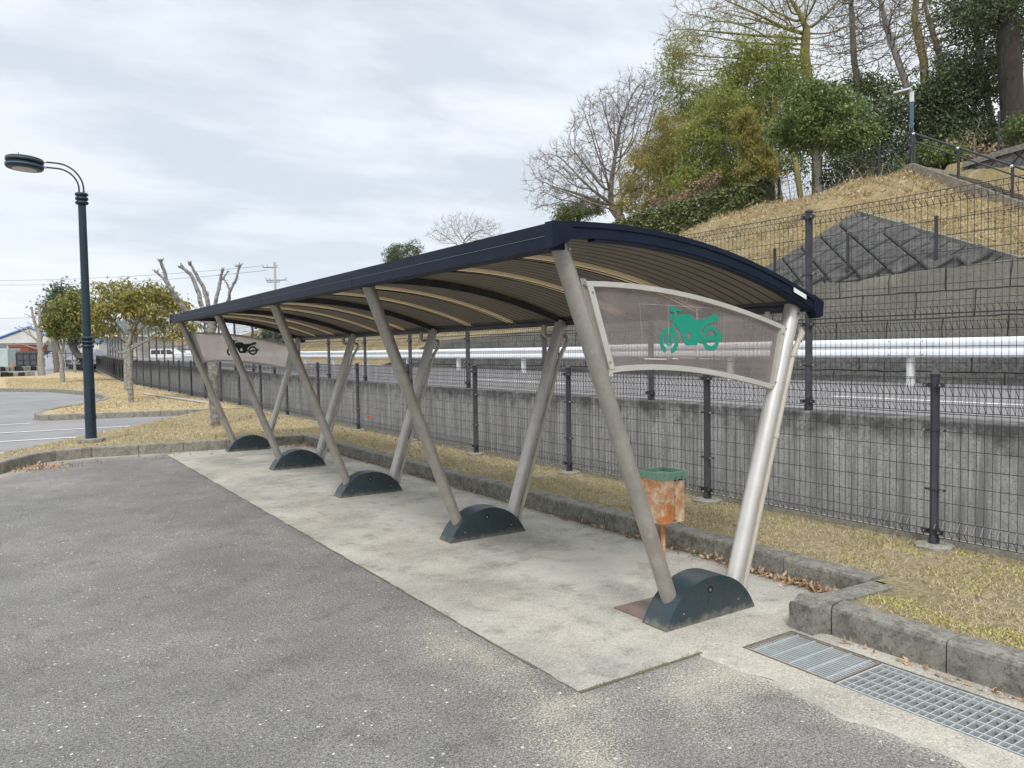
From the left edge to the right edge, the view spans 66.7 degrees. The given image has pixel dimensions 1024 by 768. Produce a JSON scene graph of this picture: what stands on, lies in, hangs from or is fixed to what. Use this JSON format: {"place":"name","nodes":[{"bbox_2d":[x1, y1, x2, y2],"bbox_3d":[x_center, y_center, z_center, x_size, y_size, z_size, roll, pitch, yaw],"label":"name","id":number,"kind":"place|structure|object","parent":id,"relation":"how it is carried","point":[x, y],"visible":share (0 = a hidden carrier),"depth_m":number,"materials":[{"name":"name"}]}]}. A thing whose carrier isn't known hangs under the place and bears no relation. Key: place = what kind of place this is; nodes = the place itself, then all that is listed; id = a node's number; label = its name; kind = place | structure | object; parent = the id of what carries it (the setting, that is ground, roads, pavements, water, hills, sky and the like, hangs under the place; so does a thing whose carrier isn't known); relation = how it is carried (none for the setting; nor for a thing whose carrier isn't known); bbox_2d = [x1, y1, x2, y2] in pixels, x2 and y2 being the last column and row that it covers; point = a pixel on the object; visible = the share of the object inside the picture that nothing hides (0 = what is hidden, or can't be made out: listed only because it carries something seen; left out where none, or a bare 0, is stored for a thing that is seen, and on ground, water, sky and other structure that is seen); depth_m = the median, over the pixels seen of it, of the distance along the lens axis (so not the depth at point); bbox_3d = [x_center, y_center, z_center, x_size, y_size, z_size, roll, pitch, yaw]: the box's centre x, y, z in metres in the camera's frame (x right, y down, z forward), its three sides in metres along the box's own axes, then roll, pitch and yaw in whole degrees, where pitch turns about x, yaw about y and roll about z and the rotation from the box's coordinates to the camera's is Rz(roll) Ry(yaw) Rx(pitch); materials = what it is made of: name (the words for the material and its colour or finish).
{"place":"outdoors","nodes":[
{"label":"outdoors","id":0,"kind":"place"},
{"bbox_2d":[0,367,82,374],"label":"paving","id":1,"kind":"structure","parent":0,"point":[51,371],"depth_m":79.42,"materials":[{"name":"concrete"}]},
{"bbox_2d":[0,348,19,366],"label":"storage container","id":2,"kind":"object","parent":1,"relation":"on","point":[7,357],"visible":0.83,"depth_m":116.04,"materials":[{"name":"white metal"}]},
{"bbox_2d":[0,366,44,371],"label":"stone edging","id":3,"kind":"object","parent":1,"relation":"on","point":[21,368],"visible":0.67,"depth_m":81.57,"materials":[{"name":"stone"}]},
{"bbox_2d":[8,345,48,350],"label":"storage shed","id":4,"kind":"structure","parent":1,"relation":"on","point":[27,348],"depth_m":121.92,"materials":[{"name":"red metal"}]},
{"bbox_2d":[15,351,51,365],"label":"gated enclosure","id":5,"kind":"object","parent":1,"relation":"on","point":[26,358],"visible":0.56,"depth_m":112.97,"materials":[{"name":"grey metal"}]},
{"bbox_2d":[0,392,183,451],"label":"car park","id":6,"kind":"structure","parent":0,"point":[17,409],"depth_m":17.91,"materials":[{"name":"grey asphalt"}]},
{"bbox_2d":[0,388,110,409],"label":"curb","id":7,"kind":"structure","parent":6,"relation":"on","point":[101,396],"depth_m":31.84,"materials":[{"name":"concrete"}]},
{"bbox_2d":[0,423,124,452],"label":"painted bay lines","id":8,"kind":"object","parent":6,"relation":"on","point":[46,430],"visible":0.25,"depth_m":15.65,"materials":[{"name":"paint"}]},
{"bbox_2d":[34,408,209,420],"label":"curb","id":9,"kind":"structure","parent":6,"relation":"on","point":[39,416],"depth_m":18.81,"materials":[{"name":"concrete"}]},
{"bbox_2d":[0,371,244,413],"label":"lawn","id":10,"kind":"structure","parent":0,"point":[76,375],"depth_m":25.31,"materials":[{"name":"beige plant"}]},
{"bbox_2d":[0,371,34,376],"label":"stone edging","id":11,"kind":"object","parent":10,"relation":"on","point":[12,374],"visible":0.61,"depth_m":55.63,"materials":[{"name":"stone"}]},
{"bbox_2d":[14,303,51,375],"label":"pruned tree","id":12,"kind":"object","parent":10,"relation":"on","point":[40,358],"visible":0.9,"depth_m":56.99,"materials":[{"name":"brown plant"}]},
{"bbox_2d":[52,339,59,372],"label":"planted tree","id":13,"kind":"object","parent":10,"relation":"on","point":[56,363],"visible":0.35,"depth_m":67.23,"materials":[{"name":"brown plant"}]},
{"bbox_2d":[34,282,103,381],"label":"planted tree","id":14,"kind":"object","parent":10,"relation":"on","point":[61,319],"visible":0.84,"depth_m":40.72,"materials":[{"name":"green plant"}]},
{"bbox_2d":[73,275,203,401],"bbox_3d":[-10.773,-1.303,22.846,3.809,3.764,2.222,-1,3,7],"label":"planted tree","id":15,"kind":"object","parent":10,"relation":"on","point":[142,300],"visible":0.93,"depth_m":22.66,"materials":[{"name":"green plant"}]},
{"bbox_2d":[111,291,195,390],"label":"planted tree","id":16,"kind":"object","parent":10,"relation":"on","point":[125,362],"visible":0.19,"depth_m":30.10,"materials":[{"name":"green plant"}]},
{"bbox_2d":[143,393,208,403],"bbox_3d":[-10.584,0.427,24.254,0.118,0.066,7.526,-3,3,-38],"label":"white pipe","id":17,"kind":"object","parent":10,"relation":"on","point":[197,401],"visible":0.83,"depth_m":23.56,"materials":[{"name":"plastic"}]},
{"bbox_2d":[109,318,166,334],"bbox_3d":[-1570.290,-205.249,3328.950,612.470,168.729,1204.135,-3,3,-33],"label":"mountain","id":18,"kind":"structure","parent":0,"point":[124,328],"depth_m":3133.13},
{"bbox_2d":[150,349,181,357],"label":"parked car","id":19,"kind":"object","parent":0,"point":[153,354],"visible":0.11,"depth_m":99.14,"materials":[{"name":"white metal"}]},
{"bbox_2d":[0,448,965,767],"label":"asphalt pavement","id":20,"kind":"structure","parent":0,"point":[148,548],"depth_m":3.62,"materials":[{"name":"grey asphalt"}]},
{"bbox_2d":[0,434,312,473],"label":"curb","id":21,"kind":"structure","parent":20,"relation":"on","point":[8,464],"depth_m":11.65,"materials":[{"name":"concrete"}]},
{"bbox_2d":[171,457,701,693],"bbox_3d":[-2.026,1.194,7.579,0.774,0.006,9.569,-3,3,-33],"label":"pavement joint","id":22,"kind":"object","parent":20,"relation":"on","point":[592,688],"visible":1,"depth_m":3.88,"materials":[{"name":"grey concrete"}]},
{"bbox_2d":[1,467,1018,767],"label":"grit","id":23,"kind":"object","parent":20,"relation":"on","point":[521,667],"visible":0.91,"depth_m":3.61,"materials":[{"name":"stone"}]},
{"bbox_2d":[167,444,1023,767],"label":"concrete pad","id":24,"kind":"object","parent":20,"relation":"on","point":[559,580],"visible":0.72,"depth_m":4.91,"materials":[{"name":"grey concrete"}]},
{"bbox_2d":[182,463,699,687],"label":"joint weeds","id":25,"kind":"object","parent":24,"relation":"on","point":[663,663],"visible":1,"depth_m":3.68,"materials":[{"name":"green plant"}]},
{"bbox_2d":[169,220,823,631],"bbox_3d":[-1.584,0.113,8.152,2.035,2.101,9.557,-3,3,-33],"label":"bike shelter","id":26,"kind":"object","parent":24,"relation":"on","point":[559,276],"visible":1,"depth_m":5.28,"materials":[{"name":"black"}]},
{"bbox_2d":[12,442,1023,700],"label":"dry leaves","id":27,"kind":"object","parent":24,"relation":"on","point":[784,576],"visible":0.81,"depth_m":5.13,"materials":[{"name":"brown plant"}]},
{"bbox_2d":[304,435,883,589],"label":"curb","id":28,"kind":"structure","parent":24,"relation":"on","point":[780,562],"depth_m":6.19,"materials":[{"name":"concrete"}]},
{"bbox_2d":[614,597,652,619],"bbox_3d":[0.838,1.283,4.452,0.400,0.008,0.310,-3,3,-33],"label":"steel plate","id":29,"kind":"object","parent":24,"relation":"on","point":[637,609],"visible":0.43,"depth_m":4.45,"materials":[{"name":"metal"}]},
{"bbox_2d":[638,466,687,557],"bbox_3d":[1.065,0.922,5.465,0.244,0.640,0.254,-3,3,-33],"label":"ash bin","id":30,"kind":"object","parent":24,"relation":"on","point":[663,486],"visible":0.92,"depth_m":5.38,"materials":[{"name":"metal"}]},
{"bbox_2d":[789,581,893,638],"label":"curb","id":31,"kind":"structure","parent":24,"relation":"on","point":[805,618],"depth_m":4.11,"materials":[{"name":"concrete"}]},
{"bbox_2d":[742,631,1023,711],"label":"drain channel","id":32,"kind":"object","parent":24,"relation":"in","point":[885,664],"visible":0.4,"depth_m":3.65,"materials":[{"name":"concrete"}]},
{"bbox_2d":[745,632,880,683],"bbox_3d":[1.445,1.325,3.758,0.365,0.034,0.490,-3,3,-33],"label":"drain grate","id":33,"kind":"object","parent":32,"relation":"in","point":[830,663],"visible":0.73,"depth_m":3.74,"materials":[{"name":"grey metal"}]},
{"bbox_2d":[836,664,1023,756],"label":"drain grate","id":34,"kind":"object","parent":32,"relation":"in","point":[989,721],"visible":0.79,"depth_m":3.23,"materials":[{"name":"grey metal"}]},
{"bbox_2d":[794,593,1023,697],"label":"curb","id":35,"kind":"structure","parent":24,"relation":"on","point":[987,663],"depth_m":3.62,"materials":[{"name":"concrete"}]},
{"bbox_2d":[0,407,1023,650],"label":"lawn","id":36,"kind":"structure","parent":0,"point":[903,583],"depth_m":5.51,"materials":[{"name":"beige plant"}]},
{"bbox_2d":[4,152,104,443],"bbox_3d":[-7.069,-1.247,12.073,1.207,4.461,0.515,-3,3,-33],"label":"street lamp","id":37,"kind":"object","parent":36,"relation":"on","point":[24,163],"visible":0.98,"depth_m":12.24,"materials":[{"name":"metal"}]},
{"bbox_2d":[152,258,242,425],"bbox_3d":[-5.894,-0.754,14.911,1.696,3.234,0.843,-1,3,-5],"label":"pruned tree","id":38,"kind":"object","parent":36,"relation":"on","point":[213,371],"visible":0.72,"depth_m":14.78,"materials":[{"name":"brown plant"}]},
{"bbox_2d":[0,407,530,471],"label":"dry grass","id":39,"kind":"structure","parent":36,"relation":"on","point":[234,431],"depth_m":13.23,"materials":[{"name":"beige plant"}]},
{"bbox_2d":[95,355,1023,553],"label":"fence","id":40,"kind":"object","parent":36,"relation":"on","point":[113,367],"visible":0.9,"depth_m":7.03,"materials":[{"name":"metal"}]},
{"bbox_2d":[133,383,1023,560],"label":"fence footing kerb","id":41,"kind":"structure","parent":36,"relation":"on","point":[987,550],"depth_m":6.21,"materials":[{"name":"concrete"}]},
{"bbox_2d":[833,539,1023,650],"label":"dry grass","id":42,"kind":"structure","parent":36,"relation":"on","point":[972,590],"depth_m":4.12,"materials":[{"name":"beige plant"}]},
{"bbox_2d":[0,0,1023,335],"label":"sky","id":43,"kind":"structure","parent":0,"point":[310,138],"materials":[{"name":"white"}]},
{"bbox_2d":[77,367,1023,710],"bbox_3d":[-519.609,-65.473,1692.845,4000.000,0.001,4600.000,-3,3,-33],"label":"ground","id":44,"kind":"structure","parent":0,"point":[863,655],"depth_m":4.04,"materials":[{"name":"brown soil"}]},
{"bbox_2d":[0,325,115,350],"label":"warehouse","id":45,"kind":"structure","parent":44,"relation":"on","point":[15,337],"depth_m":149.52,"materials":[{"name":"white metal"}]},
{"bbox_2d":[26,275,121,366],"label":"evergreen tree","id":46,"kind":"object","parent":44,"relation":"on","point":[72,346],"visible":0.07,"depth_m":83.27,"materials":[{"name":"green plant"}]},
{"bbox_2d":[64,349,114,367],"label":"house","id":47,"kind":"structure","parent":44,"relation":"on","point":[68,361],"depth_m":105.95,"materials":[{"name":"grey tile"}]},
{"bbox_2d":[93,340,123,357],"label":"annex building","id":48,"kind":"structure","parent":44,"relation":"on","point":[102,346],"depth_m":121.83,"materials":[{"name":"white concrete"}]},
{"bbox_2d":[77,335,178,357],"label":"apartment block","id":49,"kind":"structure","parent":44,"relation":"on","point":[152,346],"depth_m":137.57,"materials":[{"name":"white paint"}]},
{"bbox_2d":[102,355,1023,551],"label":"retaining wall","id":50,"kind":"structure","parent":44,"relation":"on","point":[971,498],"depth_m":6.99,"materials":[{"name":"concrete"}]},
{"bbox_2d":[107,175,1023,416],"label":"fence","id":51,"kind":"object","parent":50,"relation":"on","point":[808,219],"visible":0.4,"depth_m":6.87,"materials":[{"name":"metal"}]},
{"bbox_2d":[134,358,1023,421],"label":"road","id":52,"kind":"structure","parent":0,"point":[848,392],"depth_m":12.12,"materials":[{"name":"grey asphalt"}]},
{"bbox_2d":[174,336,1023,386],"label":"guardrail","id":53,"kind":"object","parent":52,"relation":"on","point":[969,347],"visible":0.5,"depth_m":14.97,"materials":[{"name":"metal"}]},
{"bbox_2d":[335,370,1022,404],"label":"road marking","id":54,"kind":"object","parent":52,"relation":"on","point":[858,397],"visible":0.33,"depth_m":9.40,"materials":[{"name":"paint"}]},
{"bbox_2d":[382,258,1023,385],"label":"stone retaining wall","id":55,"kind":"structure","parent":52,"relation":"on","point":[965,367],"depth_m":15.40,"materials":[{"name":"concrete"}]},
{"bbox_2d":[185,162,1023,364],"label":"hillside","id":56,"kind":"structure","parent":0,"point":[985,175],"depth_m":20.20,"materials":[{"name":"beige plant"}]},
{"bbox_2d":[245,326,283,342],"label":"shrub","id":57,"kind":"object","parent":56,"relation":"on","point":[264,333],"visible":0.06,"depth_m":54.50,"materials":[{"name":"green plant"}]},
{"bbox_2d":[262,262,286,289],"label":"utility pole","id":58,"kind":"object","parent":56,"relation":"on","point":[275,280],"visible":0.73,"depth_m":85.68,"materials":[{"name":"concrete"}]},
{"bbox_2d":[380,237,424,262],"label":"evergreen tree","id":59,"kind":"object","parent":56,"relation":"on","point":[394,253],"visible":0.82,"depth_m":91.16,"materials":[{"name":"green plant"}]},
{"bbox_2d":[424,210,506,246],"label":"bare tree","id":60,"kind":"object","parent":56,"relation":"on","point":[465,232],"visible":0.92,"depth_m":83.24,"materials":[{"name":"grey plant"}]},
{"bbox_2d":[545,195,608,221],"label":"evergreen tree","id":61,"kind":"object","parent":56,"relation":"on","point":[578,215],"visible":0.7,"depth_m":40.94,"materials":[{"name":"green plant"}]},
{"bbox_2d":[520,63,674,219],"bbox_3d":[4.475,-10.954,39.838,8.425,10.766,5.194,-1,3,-2],"label":"bare tree","id":62,"kind":"object","parent":56,"relation":"on","point":[605,169],"visible":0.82,"depth_m":39.57,"materials":[{"name":"grey plant"}]},
{"bbox_2d":[606,102,699,218],"bbox_3d":[6.960,-9.246,36.668,4.942,7.698,4.314,-3,3,-33],"label":"bamboo clump","id":63,"kind":"object","parent":56,"relation":"on","point":[663,160],"visible":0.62,"depth_m":36.03,"materials":[{"name":"green plant"}]},
{"bbox_2d":[638,170,728,206],"bbox_3d":[6.888,-6.934,30.610,3.696,2.899,2.031,-2,3,-21],"label":"shrub","id":64,"kind":"object","parent":56,"relation":"on","point":[712,181],"visible":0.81,"depth_m":30.51,"materials":[{"name":"green plant"}]},
{"bbox_2d":[645,21,731,146],"bbox_3d":[9.149,-11.896,38.889,4.984,12.308,4.553,-3,3,-33],"label":"feathery tree","id":65,"kind":"object","parent":56,"relation":"on","point":[680,104],"visible":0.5,"depth_m":38.51,"materials":[{"name":"green plant"}]},
{"bbox_2d":[611,175,776,234],"bbox_3d":[3.958,-5.729,32.995,1.230,2.999,17.002,-3,3,-33],"label":"ivy hedge","id":66,"kind":"object","parent":56,"relation":"on","point":[680,215],"visible":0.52,"depth_m":28.03,"materials":[{"name":"green plant"}]},
{"bbox_2d":[651,84,792,203],"bbox_3d":[8.572,-8.927,32.276,5.214,6.942,4.967,-3,3,-33],"label":"bamboo clump","id":67,"kind":"object","parent":56,"relation":"on","point":[714,139],"visible":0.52,"depth_m":31.68,"materials":[{"name":"green plant"}]},
{"bbox_2d":[719,105,790,199],"bbox_3d":[9.400,-8.245,30.029,2.794,5.213,2.589,1,3,34],"label":"bamboo clump","id":68,"kind":"object","parent":56,"relation":"on","point":[760,165],"visible":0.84,"depth_m":29.66,"materials":[{"name":"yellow plant"}]},
{"bbox_2d":[690,21,825,179],"bbox_3d":[10.501,-10.478,33.195,5.710,9.394,4.798,0,3,13],"label":"feathery tree","id":69,"kind":"object","parent":56,"relation":"on","point":[750,64],"visible":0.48,"depth_m":32.63,"materials":[{"name":"green plant"}]},
{"bbox_2d":[652,0,883,192],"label":"bare tree","id":70,"kind":"object","parent":56,"relation":"on","point":[805,36],"visible":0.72,"depth_m":34.93,"materials":[{"name":"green plant"}]},
{"bbox_2d":[753,96,782,201],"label":"bare tree","id":71,"kind":"object","parent":56,"relation":"on","point":[764,110],"visible":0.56,"depth_m":30.68,"materials":[{"name":"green plant"}]},
{"bbox_2d":[742,50,823,182],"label":"mixed tree","id":72,"kind":"object","parent":56,"relation":"on","point":[770,103],"visible":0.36,"depth_m":31.27,"materials":[{"name":"green plant"}]},
{"bbox_2d":[769,90,803,197],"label":"bare tree","id":73,"kind":"object","parent":56,"relation":"on","point":[796,169],"visible":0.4,"depth_m":29.36,"materials":[{"name":"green plant"}]},
{"bbox_2d":[745,153,911,201],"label":"dead stems","id":74,"kind":"object","parent":56,"relation":"on","point":[831,179],"visible":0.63,"depth_m":24.15,"materials":[{"name":"brown plant"}]},
{"bbox_2d":[758,68,899,194],"bbox_3d":[9.820,-7.817,24.413,3.893,3.998,3.700,-3,3,-33],"label":"evergreen tree","id":75,"kind":"object","parent":56,"relation":"on","point":[818,106],"visible":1,"depth_m":23.97,"materials":[{"name":"green plant"}]},
{"bbox_2d":[642,202,1023,284],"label":"fence","id":76,"kind":"object","parent":56,"relation":"on","point":[895,228],"visible":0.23,"depth_m":15.59,"materials":[{"name":"metal"}]},
{"bbox_2d":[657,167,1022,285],"bbox_3d":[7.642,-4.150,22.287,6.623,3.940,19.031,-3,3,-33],"label":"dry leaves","id":77,"kind":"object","parent":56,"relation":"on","point":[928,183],"visible":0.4,"depth_m":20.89,"materials":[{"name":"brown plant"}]},
{"bbox_2d":[775,128,912,201],"bbox_3d":[9.030,-6.390,26.506,0.192,2.336,9.476,-2,3,-32],"label":"fence","id":78,"kind":"object","parent":56,"relation":"on","point":[878,165],"visible":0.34,"depth_m":23.59,"materials":[{"name":"metal"}]},
{"bbox_2d":[800,0,903,143],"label":"bare tree","id":79,"kind":"object","parent":56,"relation":"on","point":[853,55],"visible":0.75,"depth_m":30.99,"materials":[{"name":"brown plant"}]},
{"bbox_2d":[803,153,929,193],"bbox_3d":[11.245,-6.519,24.557,3.955,1.709,2.444,-1,3,3],"label":"shrub","id":80,"kind":"object","parent":56,"relation":"on","point":[897,165],"visible":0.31,"depth_m":24.32,"materials":[{"name":"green plant"}]},
{"bbox_2d":[803,84,932,186],"bbox_3d":[12.916,-8.428,28.181,4.162,4.460,3.751,-2,3,-15],"label":"evergreen tree","id":81,"kind":"object","parent":56,"relation":"on","point":[897,108],"visible":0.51,"depth_m":27.56,"materials":[{"name":"green plant"}]},
{"bbox_2d":[834,60,919,159],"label":"evergreen tree","id":82,"kind":"object","parent":56,"relation":"on","point":[880,88],"visible":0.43,"depth_m":30.95,"materials":[{"name":"green plant"}]},
{"bbox_2d":[765,211,1023,286],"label":"block revetment","id":83,"kind":"object","parent":56,"relation":"on","point":[968,257],"visible":0.62,"depth_m":16.98,"materials":[{"name":"concrete"}]},
{"bbox_2d":[840,0,954,144],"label":"bare tree","id":84,"kind":"object","parent":56,"relation":"on","point":[896,55],"visible":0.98,"depth_m":28.24,"materials":[{"name":"brown plant"}]},
{"bbox_2d":[893,87,913,161],"bbox_3d":[13.265,-8.177,26.376,0.639,3.585,0.280,0,3,24],"label":"stair lamp","id":85,"kind":"object","parent":56,"relation":"on","point":[902,91],"visible":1,"depth_m":26.19,"materials":[{"name":"metal"}]},
{"bbox_2d":[878,0,974,120],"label":"bare tree","id":86,"kind":"object","parent":56,"relation":"on","point":[920,45],"visible":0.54,"depth_m":29.77,"materials":[{"name":"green plant"}]},
{"bbox_2d":[878,0,988,72],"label":"bare tree","id":87,"kind":"object","parent":56,"relation":"on","point":[933,39],"visible":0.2,"depth_m":32.29,"materials":[{"name":"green plant"}]},
{"bbox_2d":[881,55,997,167],"bbox_3d":[15.131,-9.045,27.754,3.837,5.253,3.692,-3,3,-33],"label":"evergreen tree","id":88,"kind":"object","parent":56,"relation":"on","point":[930,116],"visible":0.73,"depth_m":27.30,"materials":[{"name":"green plant"}]},
{"bbox_2d":[905,139,976,168],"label":"shrub","id":89,"kind":"object","parent":56,"relation":"on","point":[934,156],"visible":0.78,"depth_m":24.27,"materials":[{"name":"green plant"}]},
{"bbox_2d":[890,106,1001,169],"bbox_3d":[15.543,-7.905,27.228,4.927,3.183,3.507,-1,3,-7],"label":"shrub","id":90,"kind":"object","parent":56,"relation":"on","point":[987,140],"visible":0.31,"depth_m":26.46,"materials":[{"name":"green plant"}]},
{"bbox_2d":[889,163,1023,211],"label":"stairway","id":91,"kind":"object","parent":56,"relation":"on","point":[946,178],"visible":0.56,"depth_m":21.22,"materials":[{"name":"concrete"}]},
{"bbox_2d":[905,132,1023,198],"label":"handrail","id":92,"kind":"object","parent":91,"relation":"attached to","point":[958,156],"visible":0.99,"depth_m":21.14,"materials":[{"name":"metal"}]},
{"bbox_2d":[908,0,1023,120],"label":"evergreen tree","id":93,"kind":"object","parent":56,"relation":"on","point":[976,42],"visible":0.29,"depth_m":28.70,"materials":[{"name":"green plant"}]},
{"bbox_2d":[915,35,1023,138],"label":"evergreen tree","id":94,"kind":"object","parent":56,"relation":"on","point":[987,72],"visible":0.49,"depth_m":27.67,"materials":[{"name":"green plant"}]},
{"bbox_2d":[935,118,1007,168],"bbox_3d":[14.812,-7.447,24.975,2.240,2.260,2.630,0,3,20],"label":"shrub","id":95,"kind":"object","parent":56,"relation":"on","point":[985,151],"visible":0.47,"depth_m":25.04,"materials":[{"name":"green plant"}]},
{"bbox_2d":[940,0,1023,147],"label":"old tree","id":96,"kind":"object","parent":56,"relation":"on","point":[1008,21],"visible":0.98,"depth_m":25.70,"materials":[{"name":"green plant"}]},
{"bbox_2d":[963,143,1023,169],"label":"patterned wall","id":97,"kind":"structure","parent":56,"relation":"on","point":[1013,155],"depth_m":22.09,"materials":[{"name":"concrete"}]},
{"bbox_2d":[997,105,1023,150],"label":"fence","id":98,"kind":"object","parent":97,"relation":"on","point":[998,137],"visible":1,"depth_m":22.22,"materials":[{"name":"metal"}]},
{"bbox_2d":[991,106,1023,148],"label":"shrub","id":99,"kind":"object","parent":56,"relation":"on","point":[1015,124],"visible":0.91,"depth_m":22.53,"materials":[{"name":"green plant"}]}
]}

